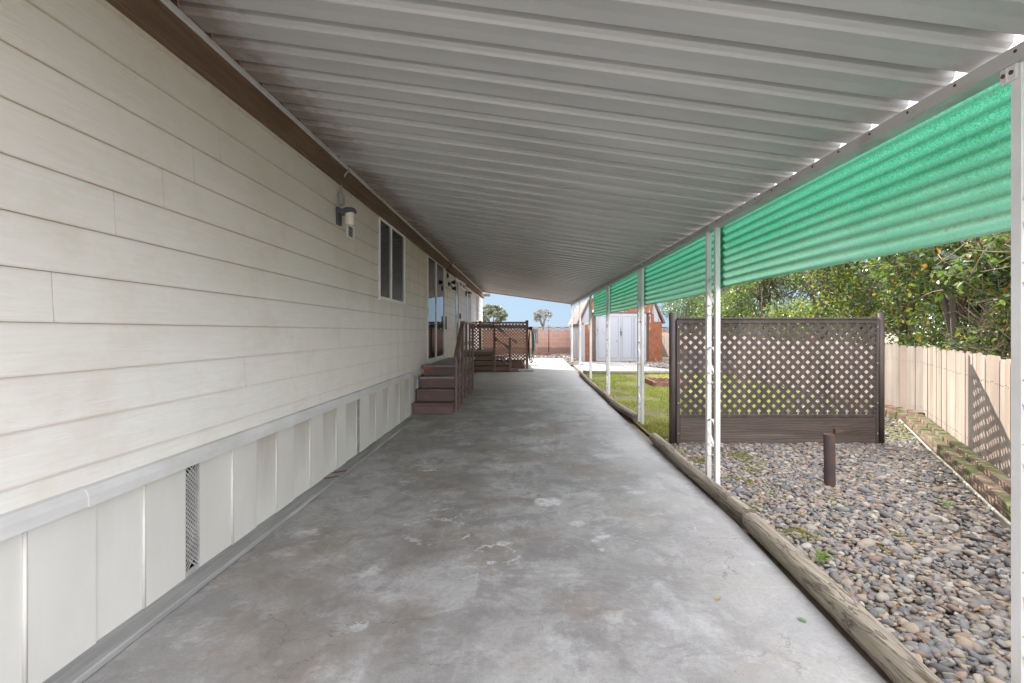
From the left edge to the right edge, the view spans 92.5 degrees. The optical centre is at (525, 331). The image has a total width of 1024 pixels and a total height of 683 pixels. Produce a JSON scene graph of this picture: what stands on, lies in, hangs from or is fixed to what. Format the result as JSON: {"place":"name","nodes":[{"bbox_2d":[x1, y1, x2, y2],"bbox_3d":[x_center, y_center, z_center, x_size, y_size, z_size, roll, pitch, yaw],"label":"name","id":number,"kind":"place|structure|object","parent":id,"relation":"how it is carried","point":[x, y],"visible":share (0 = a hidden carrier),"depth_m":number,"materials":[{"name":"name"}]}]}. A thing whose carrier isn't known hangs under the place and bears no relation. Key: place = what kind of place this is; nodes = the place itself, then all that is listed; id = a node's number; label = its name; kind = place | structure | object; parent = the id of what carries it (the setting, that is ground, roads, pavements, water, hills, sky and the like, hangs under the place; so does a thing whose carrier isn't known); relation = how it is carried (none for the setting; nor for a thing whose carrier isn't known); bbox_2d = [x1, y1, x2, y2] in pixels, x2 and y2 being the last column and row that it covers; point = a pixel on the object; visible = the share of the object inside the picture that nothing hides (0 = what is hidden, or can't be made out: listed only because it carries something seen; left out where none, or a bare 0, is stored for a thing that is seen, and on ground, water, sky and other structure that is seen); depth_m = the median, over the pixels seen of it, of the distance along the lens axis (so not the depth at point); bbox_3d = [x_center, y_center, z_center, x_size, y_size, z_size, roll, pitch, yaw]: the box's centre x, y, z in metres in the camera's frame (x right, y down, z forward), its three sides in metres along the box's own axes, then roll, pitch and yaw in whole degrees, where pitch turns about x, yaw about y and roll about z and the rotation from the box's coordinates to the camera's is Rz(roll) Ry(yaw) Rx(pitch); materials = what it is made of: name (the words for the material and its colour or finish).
{"place":"outdoors","nodes":[
{"label":"outdoors","id":0,"kind":"place"},
{"bbox_2d":[82,358,886,682],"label":"driveway","id":1,"kind":"structure","parent":0,"point":[552,520],"depth_m":2.74,"materials":[{"name":"concrete"}]},
{"bbox_2d":[42,417,414,682],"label":"base plank","id":2,"kind":"object","parent":1,"relation":"on","point":[98,655],"visible":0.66,"depth_m":2.61,"materials":[{"name":"wood"}]},
{"bbox_2d":[412,321,474,413],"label":"entry steps","id":3,"kind":"structure","parent":1,"relation":"on","point":[445,372],"depth_m":8.53,"materials":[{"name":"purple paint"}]},
{"bbox_2d":[464,324,518,371],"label":"deck stairs","id":4,"kind":"structure","parent":1,"relation":"on","point":[485,360],"depth_m":14.50,"materials":[{"name":"brown paint"}]},
{"bbox_2d":[471,320,527,368],"bbox_3d":[-0.843,0.396,15.470,1.835,1.532,0.100,0,0,0],"label":"lattice screen","id":5,"kind":"object","parent":1,"relation":"on","point":[516,362],"visible":0.74,"depth_m":15.50,"materials":[{"name":"brown wood"}]},
{"bbox_2d":[528,327,533,362],"bbox_3d":[0.168,0.406,15.420,0.192,1.151,0.160,0,0,0],"label":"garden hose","id":6,"kind":"object","parent":5,"relation":"hanging from","point":[532,333],"visible":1,"depth_m":15.39,"materials":[{"name":"green rubber"}]},
{"bbox_2d":[533,329,538,350],"bbox_3d":[0.235,0.248,15.629,0.370,0.703,0.074,0,0,0],"label":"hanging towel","id":7,"kind":"object","parent":5,"relation":"hanging from","point":[536,339],"visible":0.67,"depth_m":15.63,"materials":[{"name":"white fabric"}]},
{"bbox_2d":[518,370,532,371],"bbox_3d":[-0.010,1.157,14.560,0.460,0.053,0.120,0,0,0],"label":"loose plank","id":8,"kind":"object","parent":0,"point":[525,370],"visible":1,"depth_m":14.50,"materials":[{"name":"grey wood"}]},
{"bbox_2d":[506,354,720,372],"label":"rubble gravel","id":9,"kind":"structure","parent":0,"point":[567,359],"depth_m":17.97,"materials":[{"name":"grey gravel"}]},
{"bbox_2d":[574,366,668,372],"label":"paver path","id":10,"kind":"structure","parent":0,"point":[613,368],"depth_m":15.57,"materials":[{"name":"grey concrete"}]},
{"bbox_2d":[496,333,1010,682],"bbox_3d":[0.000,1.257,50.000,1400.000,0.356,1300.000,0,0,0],"label":"ground","id":11,"kind":"structure","parent":0,"point":[826,614],"depth_m":3.42,"materials":[{"name":"soil"}]},
{"bbox_2d":[0,0,489,682],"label":"mobile home","id":12,"kind":"object","parent":11,"relation":"on","point":[220,330],"visible":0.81,"depth_m":2.49,"materials":[{"name":"paint"}]},
{"bbox_2d":[338,170,350,205],"bbox_3d":[-1.812,-1.457,4.905,0.086,0.384,0.150,0,0,39],"label":"junction box","id":13,"kind":"object","parent":12,"relation":"attached to","point":[341,198],"visible":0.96,"depth_m":4.87,"materials":[{"name":"metal"}]},
{"bbox_2d":[336,207,356,225],"bbox_3d":[-1.775,-1.143,4.850,0.180,0.175,0.120,0,0,0],"label":"wall lamp","id":14,"kind":"object","parent":12,"relation":"attached to","point":[348,213],"visible":1,"depth_m":4.81,"materials":[{"name":"grey paint"}]},
{"bbox_2d":[378,217,406,305],"bbox_3d":[-1.874,-0.943,6.870,0.092,1.085,1.350,0,0,0],"label":"window","id":15,"kind":"structure","parent":12,"relation":"in","point":[392,244],"depth_m":6.77,"materials":[{"name":"white paint"}]},
{"bbox_2d":[396,255,447,363],"bbox_3d":[-2.200,-0.387,10.235,0.820,2.326,2.570,0,0,0],"label":"sliding door","id":16,"kind":"structure","parent":12,"relation":"in","point":[436,318],"depth_m":10.15,"materials":[{"name":"white paint"}]},
{"bbox_2d":[448,280,455,290],"bbox_3d":[-1.768,-1.113,11.720,0.185,0.235,0.350,0,0,0],"label":"twin spotlight","id":17,"kind":"object","parent":12,"relation":"attached to","point":[454,283],"visible":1,"depth_m":11.72,"materials":[{"name":"black metal"}]},
{"bbox_2d":[455,277,460,346],"bbox_3d":[-2.205,-0.405,13.300,0.810,2.290,1.240,0,0,0],"label":"screen door","id":18,"kind":"structure","parent":12,"relation":"in","point":[458,316],"depth_m":13.41,"materials":[{"name":"white paint"}]},
{"bbox_2d":[459,280,465,290],"bbox_3d":[-1.884,-1.370,14.425,0.072,0.200,1.350,0,0,0],"label":"window","id":19,"kind":"structure","parent":12,"relation":"in","point":[462,285],"depth_m":14.38,"materials":[{"name":"white paint"}]},
{"bbox_2d":[466,287,470,321],"bbox_3d":[-1.884,-0.870,15.900,0.072,1.080,1.000,0,0,0],"label":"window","id":20,"kind":"structure","parent":12,"relation":"in","point":[468,305],"depth_m":15.88,"materials":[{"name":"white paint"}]},
{"bbox_2d":[476,294,478,321],"bbox_3d":[-1.874,-0.910,18.750,0.092,1.040,0.930,0,0,0],"label":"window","id":21,"kind":"structure","parent":12,"relation":"in","point":[477,296],"depth_m":18.74,"materials":[{"name":"white paint"}]},
{"bbox_2d":[483,304,507,324],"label":"oak tree","id":22,"kind":"object","parent":11,"relation":"on","point":[493,309],"visible":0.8,"depth_m":119.29,"materials":[{"name":"green plant"}]},
{"bbox_2d":[533,309,552,326],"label":"oak tree","id":23,"kind":"object","parent":11,"relation":"on","point":[539,315],"visible":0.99,"depth_m":119.57,"materials":[{"name":"green plant"}]},
{"bbox_2d":[153,0,1023,682],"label":"carport","id":24,"kind":"object","parent":11,"relation":"on","point":[609,156],"visible":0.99,"depth_m":2.69,"materials":[{"name":"paint"}]},
{"bbox_2d":[579,372,612,401],"bbox_3d":[1.556,1.228,11.315,0.130,0.224,4.575,0,0,-1],"label":"edging log","id":25,"kind":"object","parent":11,"relation":"on","point":[599,390],"visible":0.91,"depth_m":10.63,"materials":[{"name":"brown wood"}]},
{"bbox_2d":[573,362,652,366],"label":"concrete slab","id":26,"kind":"structure","parent":11,"relation":"on","point":[611,364],"depth_m":16.94,"materials":[{"name":"grey concrete"}]},
{"bbox_2d":[568,298,664,361],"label":"garden shed","id":27,"kind":"structure","parent":11,"relation":"on","point":[623,346],"depth_m":18.16,"materials":[{"name":"white paint"}]},
{"bbox_2d":[596,314,620,360],"bbox_3d":[3.056,0.199,18.172,0.912,1.758,0.033,0,0,0],"label":"sliding door","id":28,"kind":"structure","parent":27,"relation":"in","point":[615,319],"depth_m":18.15,"materials":[{"name":"white paint"}]},
{"bbox_2d":[621,314,645,360],"bbox_3d":[3.989,0.199,18.169,0.942,1.758,0.038,0,0,0],"label":"sliding door","id":29,"kind":"structure","parent":27,"relation":"in","point":[628,321],"depth_m":18.15,"materials":[{"name":"white paint"}]},
{"bbox_2d":[583,370,701,374],"bbox_3d":[3.420,1.164,14.030,3.562,0.132,0.144,0,0,0],"label":"edging timber","id":30,"kind":"object","parent":11,"relation":"on","point":[635,372],"visible":0.51,"depth_m":13.97,"materials":[{"name":"brown wood"}]},
{"bbox_2d":[483,327,813,354],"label":"block wall","id":31,"kind":"structure","parent":11,"relation":"on","point":[559,341],"depth_m":23.20,"materials":[{"name":"red brick"}]},
{"bbox_2d":[649,433,756,520],"bbox_3d":[1.621,1.347,4.920,0.146,0.132,2.722,0,0,0],"label":"edging log","id":32,"kind":"object","parent":11,"relation":"on","point":[733,504],"visible":0.98,"depth_m":4.32,"materials":[{"name":"brown wood"}]},
{"bbox_2d":[659,290,748,333],"bbox_3d":[7.460,-1.192,20.557,3.885,4.513,3.863,0,0,0],"label":"hedge tree","id":33,"kind":"object","parent":11,"relation":"on","point":[677,311],"visible":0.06,"depth_m":19.83,"materials":[{"name":"green plant"}]},
{"bbox_2d":[662,281,759,323],"bbox_3d":[10.161,-1.627,25.448,5.268,5.662,5.539,0,0,0],"label":"evergreen tree","id":34,"kind":"object","parent":11,"relation":"on","point":[697,305],"visible":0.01,"depth_m":26.29,"materials":[{"name":"green plant"}]},
{"bbox_2d":[687,279,792,338],"bbox_3d":[7.644,-1.313,17.312,3.676,4.879,4.478,0,0,0],"label":"hedge tree","id":35,"kind":"object","parent":11,"relation":"on","point":[699,306],"visible":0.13,"depth_m":17.13,"materials":[{"name":"green plant"}]},
{"bbox_2d":[711,265,858,338],"bbox_3d":[7.610,-1.318,14.538,3.651,5.028,4.000,0,0,0],"label":"hedge tree","id":36,"kind":"object","parent":11,"relation":"on","point":[763,294],"visible":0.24,"depth_m":14.72,"materials":[{"name":"green plant"}]},
{"bbox_2d":[662,332,922,411],"bbox_3d":[6.128,0.661,15.180,0.073,1.335,15.442,0,0,0],"label":"picket fence","id":37,"kind":"object","parent":11,"relation":"on","point":[903,376],"visible":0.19,"depth_m":8.16,"materials":[{"name":"wood"}]},
{"bbox_2d":[665,399,1010,682],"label":"river pebbles","id":38,"kind":"object","parent":11,"relation":"on","point":[981,652],"visible":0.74,"depth_m":3.39,"materials":[{"name":"stone"}]},
{"bbox_2d":[669,313,884,444],"bbox_3d":[3.151,0.591,6.160,2.704,1.658,0.080,0,0,0],"label":"lattice screen","id":39,"kind":"object","parent":38,"relation":"on","point":[773,426],"visible":0.95,"depth_m":6.15,"materials":[{"name":"brown wood"}]},
{"bbox_2d":[638,413,918,560],"bbox_3d":[2.139,1.368,5.598,0.953,0.072,5.213,0,0,0],"label":"moss patch","id":40,"kind":"object","parent":38,"relation":"on","point":[645,426],"visible":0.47,"depth_m":4.67,"materials":[{"name":"green plant"}]},
{"bbox_2d":[815,548,835,563],"bbox_3d":[1.782,1.355,2.924,0.171,0.070,0.116,0,0,-43],"label":"weed","id":41,"kind":"object","parent":38,"relation":"on","point":[822,558],"visible":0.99,"depth_m":2.95,"materials":[{"name":"green plant"}]},
{"bbox_2d":[823,428,842,486],"bbox_3d":[2.784,1.158,4.451,0.154,0.566,0.094,0,0,0],"label":"wooden post","id":42,"kind":"object","parent":38,"relation":"on","point":[829,459],"visible":0.94,"depth_m":4.42,"materials":[{"name":"wood"}]},
{"bbox_2d":[701,424,1010,679],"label":"leaf litter","id":43,"kind":"object","parent":38,"relation":"on","point":[956,676],"visible":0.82,"depth_m":2.98,"materials":[{"name":"brown plant"}]},
{"bbox_2d":[939,497,954,506],"bbox_3d":[3.357,1.356,3.884,0.140,0.068,0.150,0,0,0],"label":"weed","id":44,"kind":"object","parent":38,"relation":"on","point":[946,502],"visible":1,"depth_m":3.91,"materials":[{"name":"green plant"}]},
{"bbox_2d":[742,512,943,682],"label":"edging log","id":45,"kind":"object","parent":11,"relation":"on","point":[891,655],"visible":1,"depth_m":2.28,"materials":[{"name":"brown wood"}]},
{"bbox_2d":[762,260,923,344],"bbox_3d":[7.710,-1.144,12.008,3.741,4.804,4.208,0,0,0],"label":"hedge tree","id":46,"kind":"object","parent":11,"relation":"on","point":[826,279],"visible":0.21,"depth_m":11.30,"materials":[{"name":"green plant"}]},
{"bbox_2d":[782,262,939,341],"bbox_3d":[10.674,-1.717,14.844,4.707,5.838,5.974,0,0,0],"label":"evergreen tree","id":47,"kind":"object","parent":11,"relation":"on","point":[852,298],"visible":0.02,"depth_m":14.00,"materials":[{"name":"green plant"}]},
{"bbox_2d":[823,243,1004,350],"bbox_3d":[7.781,-1.185,9.598,3.839,4.988,4.328,0,0,0],"label":"hedge tree","id":48,"kind":"object","parent":11,"relation":"on","point":[906,308],"visible":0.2,"depth_m":9.77,"materials":[{"name":"green plant"}]},
{"bbox_2d":[828,395,1010,521],"bbox_3d":[4.481,1.291,5.158,0.987,0.240,8.876,0,0,24],"label":"soil bed","id":49,"kind":"object","parent":11,"relation":"on","point":[988,481],"visible":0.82,"depth_m":4.94,"materials":[{"name":"brown soil"}]},
{"bbox_2d":[849,234,1010,355],"bbox_3d":[6.850,-0.847,7.517,3.131,4.293,3.525,0,0,0],"label":"camellia bush","id":50,"kind":"object","parent":11,"relation":"on","point":[951,318],"visible":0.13,"depth_m":7.74,"materials":[{"name":"green plant"}]},
{"bbox_2d":[862,231,1010,359],"bbox_3d":[5.755,-0.600,5.197,3.307,3.790,3.773,0,0,0],"label":"camellia bush","id":51,"kind":"object","parent":11,"relation":"on","point":[983,269],"visible":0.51,"depth_m":5.76,"materials":[{"name":"green plant"}]},
{"bbox_2d":[899,419,1010,527],"bbox_3d":[4.006,1.374,4.450,0.032,0.053,7.214,0,0,30],"label":"irrigation pipe","id":52,"kind":"object","parent":11,"relation":"on","point":[992,508],"visible":0.93,"depth_m":4.47,"materials":[{"name":"white plastic"}]},
{"bbox_2d":[923,346,1010,477],"bbox_3d":[4.215,0.781,4.196,0.073,1.158,7.391,0,0,30],"label":"picket fence","id":53,"kind":"object","parent":11,"relation":"on","point":[967,399],"visible":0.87,"depth_m":5.24,"materials":[{"name":"wood"}]},
{"bbox_2d":[483,34,1023,332],"label":"sky","id":54,"kind":"structure","parent":0,"point":[518,309],"materials":[{"name":"blue"}]},
{"bbox_2d":[585,373,922,440],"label":"lawn ground","id":55,"kind":"structure","parent":0,"point":[630,398],"depth_m":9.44,"materials":[{"name":"plant"}]},
{"bbox_2d":[609,399,637,421],"bbox_3d":[1.639,1.302,8.250,0.136,0.168,1.510,0,0,-5],"label":"edging log","id":56,"kind":"object","parent":55,"relation":"on","point":[624,410],"visible":0.98,"depth_m":8.05,"materials":[{"name":"brown wood"}]},
{"bbox_2d":[654,382,666,386],"bbox_3d":[3.120,1.216,11.350,0.272,0.129,0.060,0,0,0],"label":"edging brick","id":57,"kind":"object","parent":55,"relation":"on","point":[662,384],"visible":0.93,"depth_m":11.32,"materials":[{"name":"red brick"}]},
{"bbox_2d":[657,377,667,381],"bbox_3d":[3.400,1.197,12.200,0.272,0.129,0.060,0,0,0],"label":"edging brick","id":58,"kind":"object","parent":55,"relation":"on","point":[664,379],"visible":0.88,"depth_m":12.17,"materials":[{"name":"red brick"}]}
]}

